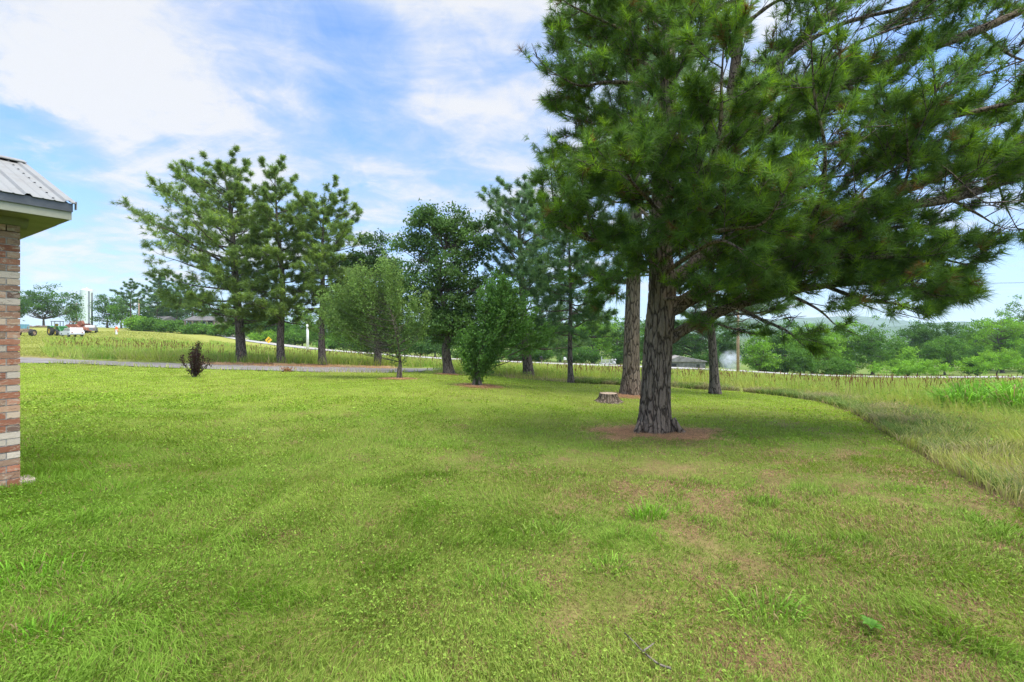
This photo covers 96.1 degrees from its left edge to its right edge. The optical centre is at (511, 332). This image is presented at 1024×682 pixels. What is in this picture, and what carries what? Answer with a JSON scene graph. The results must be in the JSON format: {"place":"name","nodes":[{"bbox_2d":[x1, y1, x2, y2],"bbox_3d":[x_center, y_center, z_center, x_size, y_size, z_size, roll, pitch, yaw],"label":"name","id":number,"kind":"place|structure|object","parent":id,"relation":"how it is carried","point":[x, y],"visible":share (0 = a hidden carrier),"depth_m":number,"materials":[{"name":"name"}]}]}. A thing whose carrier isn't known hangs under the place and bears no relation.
{"place":"outdoors","nodes":[
{"label":"outdoors","id":0,"kind":"place"},
{"bbox_2d":[18,357,432,371],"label":"driveway","id":1,"kind":"structure","parent":0,"point":[155,364],"depth_m":26.76,"materials":[{"name":"concrete"}]},
{"bbox_2d":[0,326,1023,681],"bbox_3d":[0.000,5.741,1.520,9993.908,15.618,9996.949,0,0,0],"label":"ground","id":2,"kind":"structure","parent":0,"point":[688,540],"depth_m":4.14,"materials":[{"name":"plant"}]},
{"bbox_2d":[18,327,36,335],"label":"farm cart","id":3,"kind":"object","parent":2,"relation":"on","point":[32,332],"visible":0.58,"depth_m":75.90,"materials":[{"name":"rubber"}]},
{"bbox_2d":[18,295,39,320],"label":"oak tree","id":4,"kind":"object","parent":2,"relation":"on","point":[23,304],"visible":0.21,"depth_m":111.98,"materials":[{"name":"green plant"}]},
{"bbox_2d":[0,155,76,486],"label":"brick house","id":5,"kind":"structure","parent":2,"relation":"on","point":[32,201],"depth_m":4.65,"materials":[{"name":"brick"}]},
{"bbox_2d":[0,546,97,594],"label":"grass tuft","id":6,"kind":"object","parent":2,"relation":"on","point":[33,571],"visible":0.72,"depth_m":2.91,"materials":[{"name":"plant"}]},
{"bbox_2d":[18,282,83,325],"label":"oak tree","id":7,"kind":"object","parent":2,"relation":"on","point":[46,306],"visible":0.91,"depth_m":117.69,"materials":[{"name":"green plant"}]},
{"bbox_2d":[0,609,104,656],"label":"grass tuft","id":8,"kind":"object","parent":2,"relation":"on","point":[33,622],"visible":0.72,"depth_m":2.36,"materials":[{"name":"plant"}]},
{"bbox_2d":[47,321,67,335],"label":"tractor","id":9,"kind":"object","parent":2,"relation":"on","point":[55,329],"visible":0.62,"depth_m":78.33,"materials":[{"name":"metal"}]},
{"bbox_2d":[60,328,84,336],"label":"old car","id":10,"kind":"object","parent":2,"relation":"on","point":[68,332],"visible":0.95,"depth_m":71.06,"materials":[{"name":"white paint"}]},
{"bbox_2d":[61,306,89,323],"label":"hill tree","id":11,"kind":"object","parent":2,"relation":"on","point":[74,317],"visible":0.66,"depth_m":149.60,"materials":[{"name":"green plant"}]},
{"bbox_2d":[65,321,90,330],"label":"hay baler","id":12,"kind":"object","parent":2,"relation":"on","point":[79,324],"visible":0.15,"depth_m":83.75,"materials":[{"name":"metal"}]},
{"bbox_2d":[80,287,92,323],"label":"water tower","id":13,"kind":"structure","parent":2,"relation":"on","point":[86,294],"depth_m":223.28,"materials":[{"name":"metal"}]},
{"bbox_2d":[84,325,97,332],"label":"old car","id":14,"kind":"object","parent":2,"relation":"on","point":[93,328],"visible":0.88,"depth_m":86.63,"materials":[{"name":"grey paint"}]},
{"bbox_2d":[88,294,119,327],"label":"hill tree","id":15,"kind":"object","parent":2,"relation":"on","point":[101,309],"visible":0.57,"depth_m":127.12,"materials":[{"name":"green plant"}]},
{"bbox_2d":[105,292,137,328],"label":"hill tree","id":16,"kind":"object","parent":2,"relation":"on","point":[118,318],"visible":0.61,"depth_m":124.13,"materials":[{"name":"green plant"}]},
{"bbox_2d":[109,278,145,317],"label":"hill pine","id":17,"kind":"object","parent":2,"relation":"on","point":[135,286],"visible":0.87,"depth_m":111.60,"materials":[{"name":"green plant"}]},
{"bbox_2d":[120,314,145,330],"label":"roadside bush","id":18,"kind":"object","parent":2,"relation":"on","point":[128,323],"visible":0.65,"depth_m":103.23,"materials":[{"name":"green plant"}]},
{"bbox_2d":[133,299,158,318],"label":"hill tree","id":19,"kind":"object","parent":2,"relation":"on","point":[146,308],"visible":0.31,"depth_m":121.28,"materials":[{"name":"green plant"}]},
{"bbox_2d":[134,317,165,331],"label":"roadside bush","id":20,"kind":"object","parent":2,"relation":"on","point":[146,324],"visible":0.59,"depth_m":101.07,"materials":[{"name":"green plant"}]},
{"bbox_2d":[131,276,175,317],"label":"hill pine","id":21,"kind":"object","parent":2,"relation":"on","point":[154,297],"visible":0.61,"depth_m":107.29,"materials":[{"name":"green plant"}]},
{"bbox_2d":[142,271,175,316],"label":"hill pine","id":22,"kind":"object","parent":2,"relation":"on","point":[149,295],"visible":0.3,"depth_m":111.04,"materials":[{"name":"green plant"}]},
{"bbox_2d":[154,316,177,330],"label":"farm house","id":23,"kind":"structure","parent":2,"relation":"on","point":[168,318],"depth_m":107.03,"materials":[{"name":"grey"}]},
{"bbox_2d":[151,319,191,332],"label":"roadside bush","id":24,"kind":"object","parent":2,"relation":"on","point":[169,326],"visible":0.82,"depth_m":99.09,"materials":[{"name":"green plant"}]},
{"bbox_2d":[157,273,190,321],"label":"hill pine","id":25,"kind":"object","parent":2,"relation":"on","point":[174,311],"visible":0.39,"depth_m":109.25,"materials":[{"name":"green plant"}]},
{"bbox_2d":[172,278,208,316],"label":"hill pine","id":26,"kind":"object","parent":2,"relation":"on","point":[196,291],"visible":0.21,"depth_m":112.61,"materials":[{"name":"green plant"}]},
{"bbox_2d":[179,341,212,376],"bbox_3d":[-13.071,1.110,19.006,0.957,1.529,0.808,0,0,12],"label":"dark shrub","id":27,"kind":"object","parent":2,"relation":"on","point":[195,362],"visible":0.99,"depth_m":18.93,"materials":[{"name":"brown plant"}]},
{"bbox_2d":[176,320,215,334],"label":"roadside bush","id":28,"kind":"object","parent":2,"relation":"on","point":[196,328],"visible":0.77,"depth_m":97.26,"materials":[{"name":"green plant"}]},
{"bbox_2d":[108,142,297,361],"bbox_3d":[-19.559,-5.157,29.672,9.212,14.370,10.897,0,0,29],"label":"pine tree","id":29,"kind":"object","parent":2,"relation":"on","point":[232,225],"visible":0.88,"depth_m":28.67,"materials":[{"name":"green plant"}]},
{"bbox_2d":[182,316,228,325],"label":"farm house","id":30,"kind":"structure","parent":2,"relation":"on","point":[208,319],"depth_m":101.06,"materials":[{"name":"beige"}]},
{"bbox_2d":[203,323,246,336],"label":"roadside bush","id":31,"kind":"object","parent":2,"relation":"on","point":[228,332],"visible":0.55,"depth_m":94.97,"materials":[{"name":"green plant"}]},
{"bbox_2d":[244,317,255,336],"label":"roadside tree","id":32,"kind":"object","parent":2,"relation":"on","point":[252,330],"visible":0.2,"depth_m":99.06,"materials":[{"name":"green plant"}]},
{"bbox_2d":[246,329,276,342],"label":"roadside bush","id":33,"kind":"object","parent":2,"relation":"on","point":[255,336],"visible":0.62,"depth_m":91.25,"materials":[{"name":"green plant"}]},
{"bbox_2d":[250,315,287,332],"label":"roadside tree","id":34,"kind":"object","parent":2,"relation":"on","point":[273,328],"visible":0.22,"depth_m":97.03,"materials":[{"name":"green plant"}]},
{"bbox_2d":[227,153,318,362],"bbox_3d":[-15.184,-4.557,30.033,5.597,13.366,6.292,0,0,0],"label":"pine tree","id":35,"kind":"object","parent":2,"relation":"on","point":[279,193],"visible":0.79,"depth_m":29.22,"materials":[{"name":"green plant"}]},
{"bbox_2d":[269,326,313,345],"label":"roadside bush","id":36,"kind":"object","parent":2,"relation":"on","point":[298,338],"visible":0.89,"depth_m":89.45,"materials":[{"name":"green plant"}]},
{"bbox_2d":[284,315,316,345],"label":"roadside tree","id":37,"kind":"object","parent":2,"relation":"on","point":[288,326],"visible":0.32,"depth_m":93.36,"materials":[{"name":"green plant"}]},
{"bbox_2d":[306,324,308,349],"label":"white pole","id":38,"kind":"object","parent":2,"relation":"on","point":[307,339],"visible":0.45,"depth_m":71.84,"materials":[{"name":"paint"}]},
{"bbox_2d":[269,174,373,364],"bbox_3d":[-12.483,-3.930,30.159,6.522,12.222,6.432,0,0,0],"label":"pine tree","id":39,"kind":"object","parent":2,"relation":"on","point":[323,264],"visible":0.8,"depth_m":29.20,"materials":[{"name":"green plant"}]},
{"bbox_2d":[310,320,353,348],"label":"roadside tree","id":40,"kind":"object","parent":2,"relation":"on","point":[314,335],"visible":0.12,"depth_m":91.14,"materials":[{"name":"green plant"}]},
{"bbox_2d":[311,333,359,350],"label":"roadside bush","id":41,"kind":"object","parent":2,"relation":"on","point":[330,344],"visible":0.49,"depth_m":85.28,"materials":[{"name":"green plant"}]},
{"bbox_2d":[297,246,432,377],"bbox_3d":[-6.394,-0.824,19.992,6.020,5.812,2.417,0,0,0],"label":"fruit tree","id":42,"kind":"object","parent":2,"relation":"on","point":[356,312],"visible":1,"depth_m":19.85,"materials":[{"name":"green plant"}]},
{"bbox_2d":[318,228,421,365],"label":"tree","id":43,"kind":"object","parent":2,"relation":"on","point":[369,259],"visible":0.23,"depth_m":31.38,"materials":[{"name":"green plant"}]},
{"bbox_2d":[347,339,402,352],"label":"roadside bush","id":44,"kind":"object","parent":2,"relation":"on","point":[370,347],"visible":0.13,"depth_m":83.38,"materials":[{"name":"green plant"}]},
{"bbox_2d":[385,321,428,354],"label":"roadside tree","id":45,"kind":"object","parent":2,"relation":"on","point":[413,337],"visible":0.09,"depth_m":89.18,"materials":[{"name":"green plant"}]},
{"bbox_2d":[400,339,451,356],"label":"roadside bush","id":46,"kind":"object","parent":2,"relation":"on","point":[426,349],"visible":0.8,"depth_m":81.28,"materials":[{"name":"green plant"}]},
{"bbox_2d":[378,198,513,373],"bbox_3d":[-3.877,-2.451,26.067,6.926,9.834,5.192,0,0,-28],"label":"oak tree","id":47,"kind":"object","parent":2,"relation":"on","point":[444,313],"visible":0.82,"depth_m":25.58,"materials":[{"name":"green plant"}]},
{"bbox_2d":[205,363,759,446],"bbox_3d":[-4.164,2.274,23.445,33.583,1.019,15.733,0,0,43],"label":"pine straw","id":48,"kind":"object","parent":2,"relation":"on","point":[620,430],"visible":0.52,"depth_m":9.10,"materials":[{"name":"brown plant"}]},
{"bbox_2d":[441,556,551,601],"bbox_3d":[-0.133,1.539,2.872,0.628,0.114,0.617,0,0,-29],"label":"grass tuft","id":49,"kind":"object","parent":2,"relation":"on","point":[480,586],"visible":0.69,"depth_m":2.85,"materials":[{"name":"plant"}]},
{"bbox_2d":[450,266,558,385],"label":"fruit tree","id":50,"kind":"object","parent":2,"relation":"on","point":[484,353],"visible":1,"depth_m":16.79,"materials":[{"name":"green plant"}]},
{"bbox_2d":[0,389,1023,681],"bbox_3d":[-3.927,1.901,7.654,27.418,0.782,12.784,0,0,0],"label":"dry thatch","id":51,"kind":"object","parent":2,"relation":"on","point":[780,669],"visible":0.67,"depth_m":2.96,"materials":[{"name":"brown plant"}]},
{"bbox_2d":[18,331,1023,510],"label":"field grass","id":52,"kind":"structure","parent":2,"relation":"on","point":[1010,418],"depth_m":23.86,"materials":[{"name":"plant"}]},
{"bbox_2d":[502,346,554,361],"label":"roadside bush","id":53,"kind":"object","parent":2,"relation":"on","point":[537,354],"visible":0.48,"depth_m":77.42,"materials":[{"name":"green plant"}]},
{"bbox_2d":[471,173,590,376],"bbox_3d":[1.157,-3.377,26.887,7.639,12.190,7.447,0,0,0],"label":"pine tree","id":54,"kind":"object","parent":2,"relation":"on","point":[511,204],"visible":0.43,"depth_m":26.28,"materials":[{"name":"green plant"}]},
{"bbox_2d":[48,337,1022,393],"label":"seed heads","id":55,"kind":"object","parent":2,"relation":"on","point":[861,376],"visible":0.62,"depth_m":33.59,"materials":[{"name":"plant"}]},
{"bbox_2d":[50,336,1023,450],"bbox_3d":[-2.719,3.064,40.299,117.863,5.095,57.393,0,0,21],"label":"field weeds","id":56,"kind":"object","parent":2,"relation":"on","point":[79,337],"visible":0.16,"depth_m":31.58,"materials":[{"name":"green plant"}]},
{"bbox_2d":[532,343,554,361],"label":"roadside tree","id":57,"kind":"object","parent":2,"relation":"on","point":[548,356],"visible":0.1,"depth_m":79.75,"materials":[{"name":"green plant"}]},
{"bbox_2d":[505,517,586,542],"bbox_3d":[0.261,1.554,3.629,0.660,0.120,0.503,0,0,0],"label":"grass tuft","id":58,"kind":"object","parent":2,"relation":"on","point":[556,532],"visible":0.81,"depth_m":3.62,"materials":[{"name":"plant"}]},
{"bbox_2d":[541,315,576,361],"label":"roadside tree","id":59,"kind":"object","parent":2,"relation":"on","point":[556,345],"visible":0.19,"depth_m":87.21,"materials":[{"name":"green plant"}]},
{"bbox_2d":[509,193,623,382],"bbox_3d":[2.607,-2.290,21.893,6.024,9.444,6.040,0,0,0],"label":"pine tree","id":60,"kind":"object","parent":2,"relation":"on","point":[579,263],"visible":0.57,"depth_m":21.41,"materials":[{"name":"green plant"}]},
{"bbox_2d":[554,345,604,363],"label":"roadside bush","id":61,"kind":"object","parent":2,"relation":"on","point":[585,355],"visible":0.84,"depth_m":75.43,"materials":[{"name":"green plant"}]},
{"bbox_2d":[565,312,619,363],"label":"roadside tree","id":62,"kind":"object","parent":2,"relation":"on","point":[594,342],"visible":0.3,"depth_m":83.21,"materials":[{"name":"green plant"}]},
{"bbox_2d":[594,392,623,403],"bbox_3d":[3.063,2.083,14.525,1.057,0.338,1.069,0,0,0],"label":"tree stump","id":63,"kind":"object","parent":2,"relation":"on","point":[609,397],"visible":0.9,"depth_m":14.24,"materials":[{"name":"brown wood"}]},
{"bbox_2d":[581,549,646,577],"bbox_3d":[0.643,1.539,3.054,0.461,0.114,0.417,0,0,0],"label":"grass tuft","id":64,"kind":"object","parent":2,"relation":"on","point":[612,561],"visible":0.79,"depth_m":3.04,"materials":[{"name":"plant"}]},
{"bbox_2d":[599,315,643,357],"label":"roadside tree","id":65,"kind":"object","parent":2,"relation":"on","point":[619,346],"visible":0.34,"depth_m":89.35,"materials":[{"name":"green plant"}]},
{"bbox_2d":[521,0,723,394],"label":"pine tree","id":66,"kind":"object","parent":2,"relation":"on","point":[630,384],"visible":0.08,"depth_m":16.75,"materials":[{"name":"green plant"}]},
{"bbox_2d":[221,335,1023,377],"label":"highway","id":67,"kind":"structure","parent":2,"relation":"on","point":[271,343],"depth_m":64.11,"materials":[{"name":"asphalt"}]},
{"bbox_2d":[607,350,642,364],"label":"roadside bush","id":68,"kind":"object","parent":2,"relation":"on","point":[618,356],"visible":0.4,"depth_m":77.64,"materials":[{"name":"green plant"}]},
{"bbox_2d":[232,310,1023,364],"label":"distant woods","id":69,"kind":"object","parent":2,"relation":"on","point":[573,325],"visible":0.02,"depth_m":119.00,"materials":[{"name":"green plant"}]},
{"bbox_2d":[640,319,645,352],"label":"roadside tree","id":70,"kind":"object","parent":2,"relation":"on","point":[642,340],"visible":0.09,"depth_m":91.45,"materials":[{"name":"green plant"}]},
{"bbox_2d":[624,632,670,669],"bbox_3d":[0.653,1.518,2.215,0.086,0.031,0.288,0,0,-17],"label":"fallen twig","id":71,"kind":"object","parent":2,"relation":"on","point":[653,660],"visible":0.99,"depth_m":2.17,"materials":[{"name":"wood"}]},
{"bbox_2d":[624,495,678,521],"bbox_3d":[1.194,1.537,3.942,0.539,0.171,0.514,0,0,42],"label":"grass tuft","id":72,"kind":"object","parent":2,"relation":"on","point":[646,510],"visible":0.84,"depth_m":3.92,"materials":[{"name":"plant"}]},
{"bbox_2d":[671,355,706,367],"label":"shed","id":73,"kind":"structure","parent":2,"relation":"on","point":[680,361],"depth_m":73.88,"materials":[{"name":"grey metal"}]},
{"bbox_2d":[672,308,722,358],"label":"roadside tree","id":74,"kind":"object","parent":2,"relation":"on","point":[700,344],"visible":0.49,"depth_m":83.37,"materials":[{"name":"green plant"}]},
{"bbox_2d":[691,350,735,367],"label":"roadside bush","id":75,"kind":"object","parent":2,"relation":"on","point":[724,361],"visible":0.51,"depth_m":79.35,"materials":[{"name":"green plant"}]},
{"bbox_2d":[715,325,744,366],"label":"roadside tree","id":76,"kind":"object","parent":2,"relation":"on","point":[728,347],"visible":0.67,"depth_m":91.30,"materials":[{"name":"green plant"}]},
{"bbox_2d":[736,311,739,371],"bbox_3d":[27.759,-0.782,56.458,2.400,12.807,0.440,0,0,0],"label":"utility pole","id":77,"kind":"object","parent":2,"relation":"on","point":[737,359],"visible":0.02,"depth_m":56.39,"materials":[{"name":"brown wood"}]},
{"bbox_2d":[672,125,812,394],"bbox_3d":[9.443,-3.540,19.093,7.152,12.197,5.878,0,0,0],"label":"pine tree","id":78,"kind":"object","parent":2,"relation":"on","point":[714,384],"visible":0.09,"depth_m":18.86,"materials":[{"name":"green plant"}]},
{"bbox_2d":[740,331,783,371],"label":"roadside tree","id":79,"kind":"object","parent":2,"relation":"on","point":[760,360],"visible":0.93,"depth_m":67.59,"materials":[{"name":"green plant"}]},
{"bbox_2d":[719,576,818,627],"bbox_3d":[1.415,1.517,2.547,0.542,0.131,0.498,0,0,27],"label":"grass tuft","id":80,"kind":"object","parent":2,"relation":"on","point":[789,602],"visible":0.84,"depth_m":2.54,"materials":[{"name":"plant"}]},
{"bbox_2d":[515,0,1023,435],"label":"pine tree","id":81,"kind":"object","parent":2,"relation":"on","point":[778,244],"visible":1,"depth_m":7.60,"materials":[{"name":"green plant"}]},
{"bbox_2d":[757,360,791,372],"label":"roadside bush","id":82,"kind":"object","parent":2,"relation":"on","point":[782,366],"visible":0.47,"depth_m":68.26,"materials":[{"name":"green plant"}]},
{"bbox_2d":[763,318,804,359],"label":"roadside tree","id":83,"kind":"object","parent":2,"relation":"on","point":[778,351],"visible":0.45,"depth_m":87.32,"materials":[{"name":"green plant"}]},
{"bbox_2d":[574,375,1023,499],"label":"shaggy grass","id":84,"kind":"structure","parent":2,"relation":"on","point":[883,418],"depth_m":9.60,"materials":[{"name":"plant"}]},
{"bbox_2d":[782,346,821,373],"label":"roadside tree","id":85,"kind":"object","parent":2,"relation":"on","point":[799,360],"visible":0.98,"depth_m":67.44,"materials":[{"name":"green plant"}]},
{"bbox_2d":[778,321,846,373],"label":"roadside tree","id":86,"kind":"object","parent":2,"relation":"on","point":[835,352],"visible":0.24,"depth_m":73.39,"materials":[{"name":"green plant"}]},
{"bbox_2d":[807,357,861,374],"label":"roadside bush","id":87,"kind":"object","parent":2,"relation":"on","point":[833,365],"visible":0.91,"depth_m":67.54,"materials":[{"name":"green plant"}]},
{"bbox_2d":[818,317,871,371],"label":"roadside tree","id":88,"kind":"object","parent":2,"relation":"on","point":[848,353],"visible":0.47,"depth_m":77.36,"materials":[{"name":"green plant"}]},
{"bbox_2d":[847,314,896,374],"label":"roadside tree","id":89,"kind":"object","parent":2,"relation":"on","point":[867,345],"visible":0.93,"depth_m":75.38,"materials":[{"name":"green plant"}]},
{"bbox_2d":[860,614,884,631],"bbox_3d":[1.855,1.516,2.382,0.090,0.038,0.136,0,0,0],"label":"broadleaf weed","id":90,"kind":"object","parent":2,"relation":"on","point":[871,623],"visible":1,"depth_m":2.39,"materials":[{"name":"green plant"}]},
{"bbox_2d":[881,334,921,365],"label":"roadside tree","id":91,"kind":"object","parent":2,"relation":"on","point":[898,345],"visible":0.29,"depth_m":83.50,"materials":[{"name":"green plant"}]},
{"bbox_2d":[892,346,920,375],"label":"roadside tree","id":92,"kind":"object","parent":2,"relation":"on","point":[907,355],"visible":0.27,"depth_m":71.61,"materials":[{"name":"green plant"}]},
{"bbox_2d":[868,357,963,375],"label":"roadside bush","id":93,"kind":"object","parent":2,"relation":"on","point":[919,367],"visible":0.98,"depth_m":65.51,"materials":[{"name":"green plant"}]},
{"bbox_2d":[894,319,954,360],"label":"roadside tree","id":94,"kind":"object","parent":2,"relation":"on","point":[919,336],"visible":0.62,"depth_m":91.22,"materials":[{"name":"green plant"}]},
{"bbox_2d":[914,334,973,374],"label":"roadside tree","id":95,"kind":"object","parent":2,"relation":"on","point":[947,353],"visible":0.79,"depth_m":75.38,"materials":[{"name":"green plant"}]},
{"bbox_2d":[938,321,970,367],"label":"roadside tree","id":96,"kind":"object","parent":2,"relation":"on","point":[949,330],"visible":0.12,"depth_m":95.52,"materials":[{"name":"green plant"}]},
{"bbox_2d":[908,378,1023,410],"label":"grass clump","id":97,"kind":"object","parent":2,"relation":"on","point":[959,390],"visible":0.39,"depth_m":12.55,"materials":[{"name":"plant"}]},
{"bbox_2d":[950,345,995,375],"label":"roadside tree","id":98,"kind":"object","parent":2,"relation":"on","point":[969,353],"visible":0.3,"depth_m":69.82,"materials":[{"name":"green plant"}]},
{"bbox_2d":[956,318,1009,352],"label":"roadside tree","id":99,"kind":"object","parent":2,"relation":"on","point":[968,334],"visible":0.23,"depth_m":89.56,"materials":[{"name":"green plant"}]},
{"bbox_2d":[952,347,1023,374],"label":"roadside bush","id":100,"kind":"object","parent":2,"relation":"on","point":[1010,359],"visible":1,"depth_m":63.76,"materials":[{"name":"green plant"}]},
{"bbox_2d":[954,375,1023,414],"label":"grass clump","id":101,"kind":"object","parent":2,"relation":"on","point":[1013,395],"visible":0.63,"depth_m":11.53,"materials":[{"name":"plant"}]},
{"bbox_2d":[963,309,1023,372],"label":"roadside tree","id":102,"kind":"object","parent":2,"relation":"on","point":[1002,339],"visible":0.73,"depth_m":79.52,"materials":[{"name":"green plant"}]},
{"bbox_2d":[988,294,1023,353],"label":"roadside tree","id":103,"kind":"object","parent":2,"relation":"on","point":[1019,320],"visible":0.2,"depth_m":84.89,"materials":[{"name":"green plant"}]},
{"bbox_2d":[1004,343,1023,374],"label":"roadside bush","id":104,"kind":"object","parent":2,"relation":"on","point":[1021,349],"visible":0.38,"depth_m":66.47,"materials":[{"name":"green plant"}]},
{"bbox_2d":[0,0,1023,327],"label":"sky","id":105,"kind":"structure","parent":0,"point":[403,101],"materials":[{"name":"blue"}]},
{"bbox_2d":[533,318,1023,337],"bbox_3d":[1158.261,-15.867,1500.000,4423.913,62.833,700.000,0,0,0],"label":"hill","id":106,"kind":"structure","parent":0,"point":[894,328],"depth_m":1372.86,"materials":[{"name":"plant"}]},
{"bbox_2d":[768,316,921,326],"bbox_3d":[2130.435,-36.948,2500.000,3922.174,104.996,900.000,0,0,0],"label":"hill","id":107,"kind":"structure","parent":0,"point":[869,321],"depth_m":2372.77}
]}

